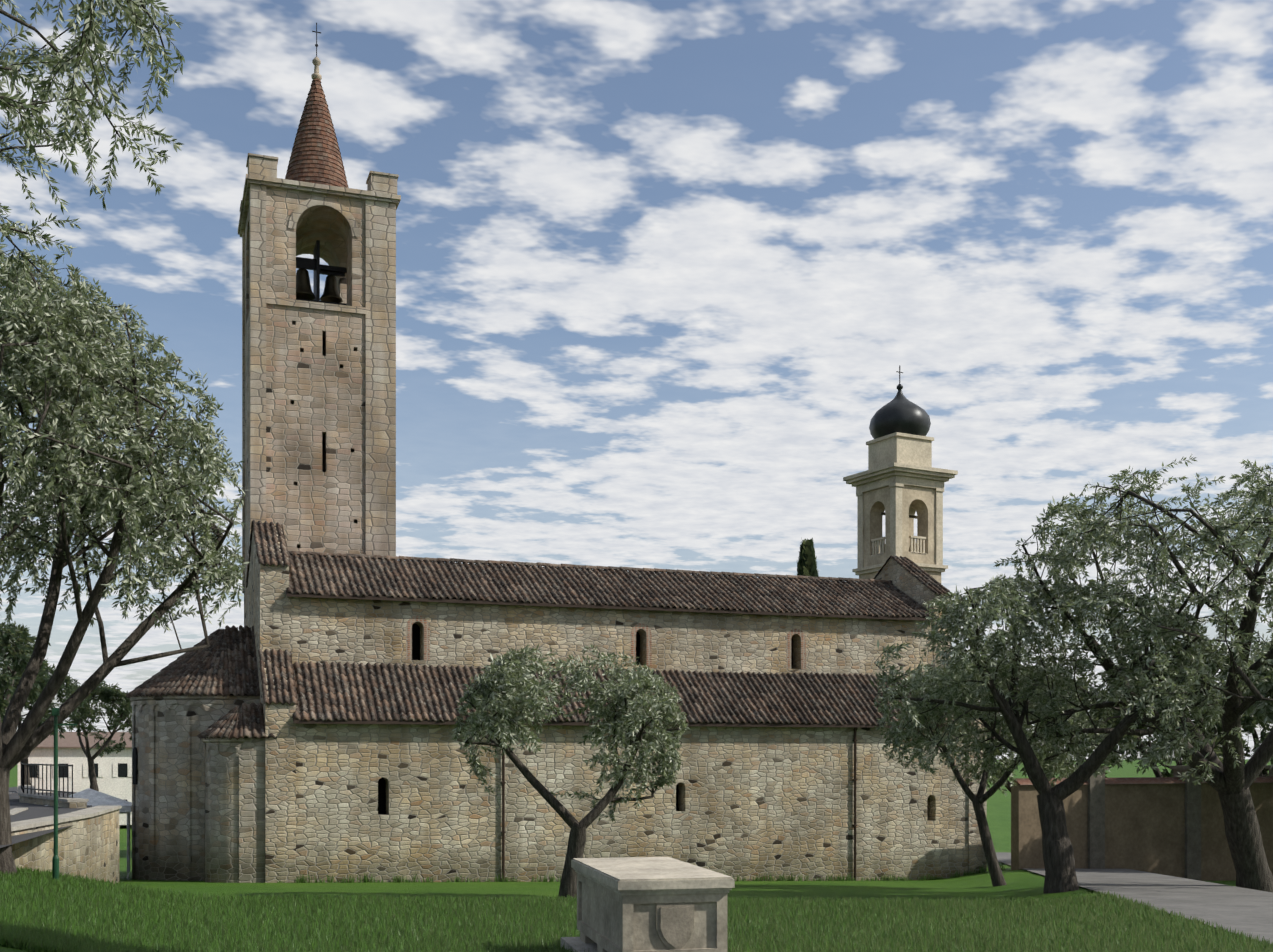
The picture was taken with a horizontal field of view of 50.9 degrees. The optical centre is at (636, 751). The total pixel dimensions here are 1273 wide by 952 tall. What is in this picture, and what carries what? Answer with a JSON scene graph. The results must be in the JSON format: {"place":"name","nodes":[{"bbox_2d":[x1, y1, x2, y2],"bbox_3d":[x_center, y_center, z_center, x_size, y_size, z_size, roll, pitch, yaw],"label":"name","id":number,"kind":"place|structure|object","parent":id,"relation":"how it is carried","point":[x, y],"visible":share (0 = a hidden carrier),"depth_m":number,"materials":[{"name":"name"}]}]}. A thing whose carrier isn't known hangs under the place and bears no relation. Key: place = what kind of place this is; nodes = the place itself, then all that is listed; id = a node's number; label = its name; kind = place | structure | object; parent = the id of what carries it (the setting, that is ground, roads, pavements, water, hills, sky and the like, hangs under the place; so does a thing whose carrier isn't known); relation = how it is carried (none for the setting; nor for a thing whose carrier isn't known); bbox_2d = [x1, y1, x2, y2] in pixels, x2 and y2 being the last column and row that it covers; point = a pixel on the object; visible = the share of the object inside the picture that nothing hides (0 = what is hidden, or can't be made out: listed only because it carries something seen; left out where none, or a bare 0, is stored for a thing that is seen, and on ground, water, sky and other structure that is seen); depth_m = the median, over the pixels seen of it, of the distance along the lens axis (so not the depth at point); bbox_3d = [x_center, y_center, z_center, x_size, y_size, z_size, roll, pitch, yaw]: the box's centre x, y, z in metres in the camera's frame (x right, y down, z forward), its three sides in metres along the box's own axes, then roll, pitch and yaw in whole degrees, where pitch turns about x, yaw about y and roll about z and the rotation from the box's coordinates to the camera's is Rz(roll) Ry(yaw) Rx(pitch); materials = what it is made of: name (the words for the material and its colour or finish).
{"place":"outdoors","nodes":[
{"label":"outdoors","id":0,"kind":"place"},
{"bbox_2d":[0,786,91,847],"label":"ramp","id":1,"kind":"structure","parent":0,"point":[33,811],"depth_m":33.75,"materials":[{"name":"concrete"}]},
{"bbox_2d":[10,808,27,814],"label":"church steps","id":2,"kind":"structure","parent":1,"relation":"on","point":[15,811],"depth_m":33.54,"materials":[{"name":"stone"}]},
{"bbox_2d":[0,621,66,725],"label":"tree","id":3,"kind":"object","parent":1,"relation":"on","point":[19,650],"visible":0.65,"depth_m":58.31,"materials":[{"name":"green plant"}]},
{"bbox_2d":[0,663,86,784],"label":"tree","id":4,"kind":"object","parent":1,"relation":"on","point":[67,694],"visible":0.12,"depth_m":83.52,"materials":[{"name":"green plant"}]},
{"bbox_2d":[18,732,131,824],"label":"pale house","id":5,"kind":"structure","parent":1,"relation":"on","point":[113,771],"depth_m":135.94,"materials":[{"name":"white paint"}]},
{"bbox_2d":[64,680,131,790],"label":"tree","id":6,"kind":"object","parent":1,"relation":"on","point":[112,696],"visible":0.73,"depth_m":102.93,"materials":[{"name":"green plant"}]},
{"bbox_2d":[0,759,1270,951],"bbox_3d":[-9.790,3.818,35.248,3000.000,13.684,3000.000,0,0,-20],"label":"lawn","id":7,"kind":"structure","parent":0,"point":[1024,884],"depth_m":32.68,"materials":[{"name":"green plant"}]},
{"bbox_2d":[19,796,86,807],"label":"retaining wall","id":8,"kind":"structure","parent":7,"relation":"on","point":[32,800],"depth_m":37.88,"materials":[{"name":"stone"}]},
{"bbox_2d":[18,785,88,801],"bbox_3d":[-19.662,1.314,43.654,1.298,0.070,17.673,0,0,-29],"label":"retaining wall coping","id":9,"kind":"object","parent":8,"relation":"on","point":[49,797],"visible":0.92,"depth_m":38.84,"materials":[{"name":"stone"}]},
{"bbox_2d":[21,762,72,797],"bbox_3d":[-19.104,0.814,42.266,0.682,0.930,12.665,0,0,-31],"label":"railing","id":10,"kind":"object","parent":9,"relation":"on","point":[34,788],"visible":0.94,"depth_m":39.61,"materials":[{"name":"metal"}]},
{"bbox_2d":[52,708,76,881],"bbox_3d":[-8.829,0.780,20.631,0.350,2.920,0.100,0,0,-20],"label":"green lamp post","id":11,"kind":"object","parent":7,"relation":"on","point":[55,858],"visible":0.94,"depth_m":20.56,"materials":[{"name":"metal"}]},
{"bbox_2d":[11,809,118,883],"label":"retaining wall","id":12,"kind":"structure","parent":7,"relation":"on","point":[89,847],"depth_m":26.96,"materials":[{"name":"stone"}]},
{"bbox_2d":[11,805,121,830],"bbox_3d":[-10.887,1.314,22.517,0.873,0.070,19.140,0,0,-9],"label":"wall coping","id":13,"kind":"object","parent":12,"relation":"on","point":[66,817],"visible":1,"depth_m":26.36,"materials":[{"name":"stone"}]},
{"bbox_2d":[45,788,131,877],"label":"paved terrace","id":14,"kind":"structure","parent":7,"relation":"on","point":[96,798],"depth_m":38.93,"materials":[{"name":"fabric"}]},
{"bbox_2d":[0,0,184,316],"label":"olive","id":15,"kind":"object","parent":7,"relation":"on","point":[75,95],"visible":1,"depth_m":11.35,"materials":[{"name":"green plant"}]},
{"bbox_2d":[0,235,248,873],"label":"tree","id":16,"kind":"object","parent":7,"relation":"on","point":[47,341],"visible":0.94,"depth_m":19.76,"materials":[{"name":"green plant"}]},
{"bbox_2d":[133,696,259,880],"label":"apse wall","id":17,"kind":"structure","parent":7,"relation":"on","point":[167,795],"depth_m":37.02,"materials":[{"name":"beige stone"}]},
{"bbox_2d":[133,747,136,783],"bbox_3d":[-14.226,0.394,37.902,0.040,1.050,0.320,0,0,-37],"label":"apse window","id":18,"kind":"structure","parent":17,"relation":"attached to","point":[134,765],"depth_m":37.87,"materials":[{"name":"black glass"}]},
{"bbox_2d":[132,712,227,880],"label":"pilaster strips","id":19,"kind":"object","parent":17,"relation":"attached to","point":[185,796],"visible":0.38,"depth_m":36.87,"materials":[{"name":"beige stone"}]},
{"bbox_2d":[130,694,229,701],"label":"cornice","id":20,"kind":"structure","parent":17,"relation":"attached to","point":[188,697],"depth_m":36.91,"materials":[{"name":"grey stone"}]},
{"bbox_2d":[131,700,229,712],"bbox_3d":[-13.360,-1.276,39.017,2.637,0.330,5.230,0,0,-20],"label":"arched corbel frieze","id":21,"kind":"object","parent":17,"relation":"attached to","point":[187,704],"visible":0.6,"depth_m":36.95,"materials":[{"name":"grey stone"}]},
{"bbox_2d":[132,630,259,696],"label":"apse roof deck","id":22,"kind":"structure","parent":17,"relation":"on","point":[206,673],"depth_m":37.36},
{"bbox_2d":[126,628,229,699],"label":"apse roof tiles","id":23,"kind":"object","parent":22,"relation":"on","point":[213,678],"visible":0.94,"depth_m":37.63,"materials":[{"name":"brown tile"}]},
{"bbox_2d":[225,625,259,696],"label":"apse roof tiles","id":24,"kind":"object","parent":22,"relation":"on","point":[242,671],"visible":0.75,"depth_m":38.18,"materials":[{"name":"brown tile"}]},
{"bbox_2d":[205,738,264,882],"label":"apse wall","id":25,"kind":"structure","parent":7,"relation":"on","point":[221,816],"depth_m":35.17,"materials":[{"name":"beige stone"}]},
{"bbox_2d":[203,743,240,751],"bbox_3d":[-11.140,-0.116,35.828,0.917,0.250,1.965,0,0,-20],"label":"arched corbel frieze","id":26,"kind":"object","parent":25,"relation":"attached to","point":[237,746],"visible":0.79,"depth_m":35.05,"materials":[{"name":"grey stone"}]},
{"bbox_2d":[202,738,243,742],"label":"cornice","id":27,"kind":"structure","parent":25,"relation":"attached to","point":[223,740],"depth_m":35.06,"materials":[{"name":"grey stone"}]},
{"bbox_2d":[201,708,264,738],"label":"apse roof deck","id":28,"kind":"structure","parent":25,"relation":"on","point":[231,728],"depth_m":35.22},
{"bbox_2d":[197,705,243,739],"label":"apse roof tiles","id":29,"kind":"object","parent":28,"relation":"on","point":[221,727],"visible":0.94,"depth_m":35.27,"materials":[{"name":"brown tile"}]},
{"bbox_2d":[242,702,276,738],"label":"apse roof tiles","id":30,"kind":"object","parent":28,"relation":"on","point":[258,726],"visible":0.71,"depth_m":35.49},
{"bbox_2d":[239,752,247,882],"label":"apse lesenes","id":31,"kind":"object","parent":25,"relation":"attached to","point":[243,817],"visible":0.47,"depth_m":35.08,"materials":[{"name":"beige stone"}]},
{"bbox_2d":[248,524,295,882],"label":"gable wall","id":32,"kind":"structure","parent":7,"relation":"on","point":[268,608],"depth_m":35.41,"materials":[{"name":"stone"}]},
{"bbox_2d":[246,522,281,587],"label":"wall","id":33,"kind":"structure","parent":32,"relation":"on","point":[249,555],"depth_m":41.09,"materials":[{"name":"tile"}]},
{"bbox_2d":[252,520,290,566],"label":"roof tiles","id":34,"kind":"object","parent":32,"relation":"on","point":[269,531],"visible":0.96,"depth_m":38.34,"materials":[{"name":"tile"}]},
{"bbox_2d":[258,648,297,704],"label":"tiled roof","id":35,"kind":"structure","parent":32,"relation":"attached to","point":[276,696],"depth_m":36.18,"materials":[{"name":"tile"}]},
{"bbox_2d":[244,187,364,626],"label":"bell tower wall","id":36,"kind":"structure","parent":7,"relation":"on","point":[315,430],"depth_m":43.08,"materials":[{"name":"beige stone"}]},
{"bbox_2d":[290,81,344,184],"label":"spire","id":37,"kind":"object","parent":36,"relation":"on","point":[320,149],"depth_m":44.65,"materials":[{"name":"brown tile"}]},
{"bbox_2d":[311,57,321,79],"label":"spire finial","id":38,"kind":"object","parent":37,"relation":"on","point":[316,61],"visible":0.9,"depth_m":45.13,"materials":[{"name":"beige stone"}]},
{"bbox_2d":[312,23,320,56],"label":"cross","id":39,"kind":"object","parent":38,"relation":"on","point":[316,44],"visible":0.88,"depth_m":45.20,"materials":[{"name":"black metal"}]},
{"bbox_2d":[285,78,348,187],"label":"spire tiles","id":40,"kind":"object","parent":37,"relation":"on","point":[321,166],"visible":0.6,"depth_m":44.58,"materials":[{"name":"brown tile"}]},
{"bbox_2d":[242,184,395,592],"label":"corner pilasters","id":41,"kind":"object","parent":36,"relation":"on","point":[380,379],"visible":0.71,"depth_m":43.58,"materials":[{"name":"beige stone"}]},
{"bbox_2d":[238,153,400,314],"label":"tower cornice","id":42,"kind":"structure","parent":36,"relation":"attached to","point":[381,186],"depth_m":43.03,"materials":[{"name":"beige stone"}]},
{"bbox_2d":[296,268,342,302],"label":"bells","id":43,"kind":"object","parent":36,"relation":"hanging from","point":[304,290],"visible":0.85,"depth_m":45.16,"materials":[{"name":"brown metal"}]},
{"bbox_2d":[296,240,346,304],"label":"bell frame","id":44,"kind":"object","parent":36,"relation":"in","point":[316,266],"visible":0.56,"depth_m":44.92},
{"bbox_2d":[449,643,690,897],"bbox_3d":[-1.279,0.494,26.186,4.789,5.300,4.110,0,0,-20],"label":"olive","id":45,"kind":"object","parent":7,"relation":"on","point":[504,683],"visible":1,"depth_m":25.76,"materials":[{"name":"green plant"}]},
{"bbox_2d":[378,623,792,813],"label":"windows","id":46,"kind":"structure","parent":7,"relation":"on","point":[415,656],"depth_m":39.49,"materials":[{"name":"black glass"}]},
{"bbox_2d":[289,596,933,676],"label":"nave wall","id":47,"kind":"structure","parent":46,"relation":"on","point":[349,631],"depth_m":40.41,"materials":[{"name":"stone"}]},
{"bbox_2d":[406,616,805,668],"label":"window surrounds","id":48,"kind":"object","parent":47,"relation":"attached to","point":[425,623],"visible":0.98,"depth_m":40.84,"materials":[{"name":"brick"}]},
{"bbox_2d":[286,556,971,727],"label":"roof deck","id":49,"kind":"structure","parent":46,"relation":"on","point":[554,604],"depth_m":39.77,"materials":[{"name":"wood"}]},
{"bbox_2d":[287,552,937,617],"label":"nave roof tiles","id":50,"kind":"object","parent":49,"relation":"on","point":[572,587],"visible":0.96,"depth_m":41.52,"materials":[{"name":"brown tile"}]},
{"bbox_2d":[288,551,891,582],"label":"ridge tiles","id":51,"kind":"object","parent":50,"relation":"on","point":[549,564],"visible":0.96,"depth_m":42.95,"materials":[{"name":"brown tile"}]},
{"bbox_2d":[293,661,973,725],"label":"aisle roof tiles","id":52,"kind":"object","parent":49,"relation":"on","point":[414,704],"visible":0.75,"depth_m":39.28,"materials":[{"name":"brown tile"}]},
{"bbox_2d":[296,724,967,882],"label":"aisle wall","id":53,"kind":"structure","parent":7,"relation":"on","point":[760,801],"depth_m":38.67,"materials":[{"name":"stone"}]},
{"bbox_2d":[501,723,857,880],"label":"downpipes","id":54,"kind":"object","parent":53,"relation":"attached to","point":[503,782],"visible":0.71,"depth_m":37.32,"materials":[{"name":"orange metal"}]},
{"bbox_2d":[0,864,1272,951],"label":"grass","id":55,"kind":"structure","parent":7,"relation":"on","point":[91,915],"depth_m":15.29,"materials":[{"name":"green plant"}]},
{"bbox_2d":[561,857,734,951],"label":"sarcophagus","id":56,"kind":"object","parent":7,"relation":"on","point":[647,904],"visible":1,"depth_m":10.47,"materials":[{"name":"stone"}]},
{"bbox_2d":[796,537,818,576],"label":"cypress","id":57,"kind":"object","parent":7,"relation":"on","point":[807,563],"visible":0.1,"depth_m":55.88,"materials":[{"name":"green plant"}]},
{"bbox_2d":[843,365,957,582],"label":"bell tower","id":58,"kind":"structure","parent":7,"relation":"on","point":[901,480],"depth_m":51.42,"materials":[{"name":"beige paint"}]},
{"bbox_2d":[875,558,986,873],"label":"facade wall","id":59,"kind":"structure","parent":7,"relation":"on","point":[906,582],"depth_m":44.40,"materials":[{"name":"stone"}]},
{"bbox_2d":[873,557,890,578],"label":"facade wall coping","id":60,"kind":"object","parent":59,"relation":"attached to","point":[882,567],"visible":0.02,"depth_m":47.52,"materials":[{"name":"tile"}]},
{"bbox_2d":[890,555,953,596],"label":"facade wall coping","id":61,"kind":"object","parent":59,"relation":"on","point":[931,583],"visible":0.96,"depth_m":45.56,"materials":[{"name":"tile"}]},
{"bbox_2d":[875,656,1094,886],"bbox_3d":[8.643,0.597,32.878,4.936,6.010,5.560,0,0,-20],"label":"olive","id":62,"kind":"object","parent":7,"relation":"on","point":[1056,763],"visible":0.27,"depth_m":33.04,"materials":[{"name":"green plant"}]},
{"bbox_2d":[870,574,1230,893],"bbox_3d":[7.927,-0.243,27.067,6.553,6.766,6.940,0,0,-20],"label":"olive","id":63,"kind":"object","parent":7,"relation":"on","point":[1058,855],"visible":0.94,"depth_m":26.68,"materials":[{"name":"green plant"}]},
{"bbox_2d":[978,667,1138,792],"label":"tree","id":64,"kind":"object","parent":7,"relation":"on","point":[1129,738],"visible":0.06,"depth_m":47.54,"materials":[{"name":"green plant"}]},
{"bbox_2d":[981,456,1272,891],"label":"olive","id":65,"kind":"object","parent":7,"relation":"on","point":[1230,780],"visible":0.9,"depth_m":26.98,"materials":[{"name":"green plant"}]},
{"bbox_2d":[1076,765,1272,880],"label":"wall pillars","id":66,"kind":"structure","parent":7,"relation":"on","point":[1096,823],"depth_m":43.28,"materials":[{"name":"concrete"}]},
{"bbox_2d":[1091,645,1269,776],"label":"tree","id":67,"kind":"object","parent":7,"relation":"on","point":[1247,722],"visible":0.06,"depth_m":48.91,"materials":[{"name":"green plant"}]},
{"bbox_2d":[1182,676,1272,775],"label":"tree","id":68,"kind":"object","parent":7,"relation":"on","point":[1264,771],"visible":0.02,"depth_m":51.85,"materials":[{"name":"green plant"}]},
{"bbox_2d":[1221,641,1272,768],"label":"tree","id":69,"kind":"object","parent":7,"relation":"on","point":[1261,709],"visible":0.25,"depth_m":39.56,"materials":[{"name":"green plant"}]},
{"bbox_2d":[0,0,1272,759],"label":"sky","id":70,"kind":"structure","parent":0,"point":[665,269],"materials":[{"name":"blue"}]},
{"bbox_2d":[996,852,1272,943],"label":"path","id":71,"kind":"structure","parent":0,"point":[1247,911],"depth_m":24.08,"materials":[{"name":"grey concrete"}]},
{"bbox_2d":[1011,783,1272,880],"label":"boundary wall","id":72,"kind":"structure","parent":0,"point":[1144,827],"depth_m":42.85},
{"bbox_2d":[1009,776,1272,784],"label":"wall coping","id":73,"kind":"object","parent":72,"relation":"on","point":[1155,780],"visible":0.5,"depth_m":42.89,"materials":[{"name":"stone"}]}
]}

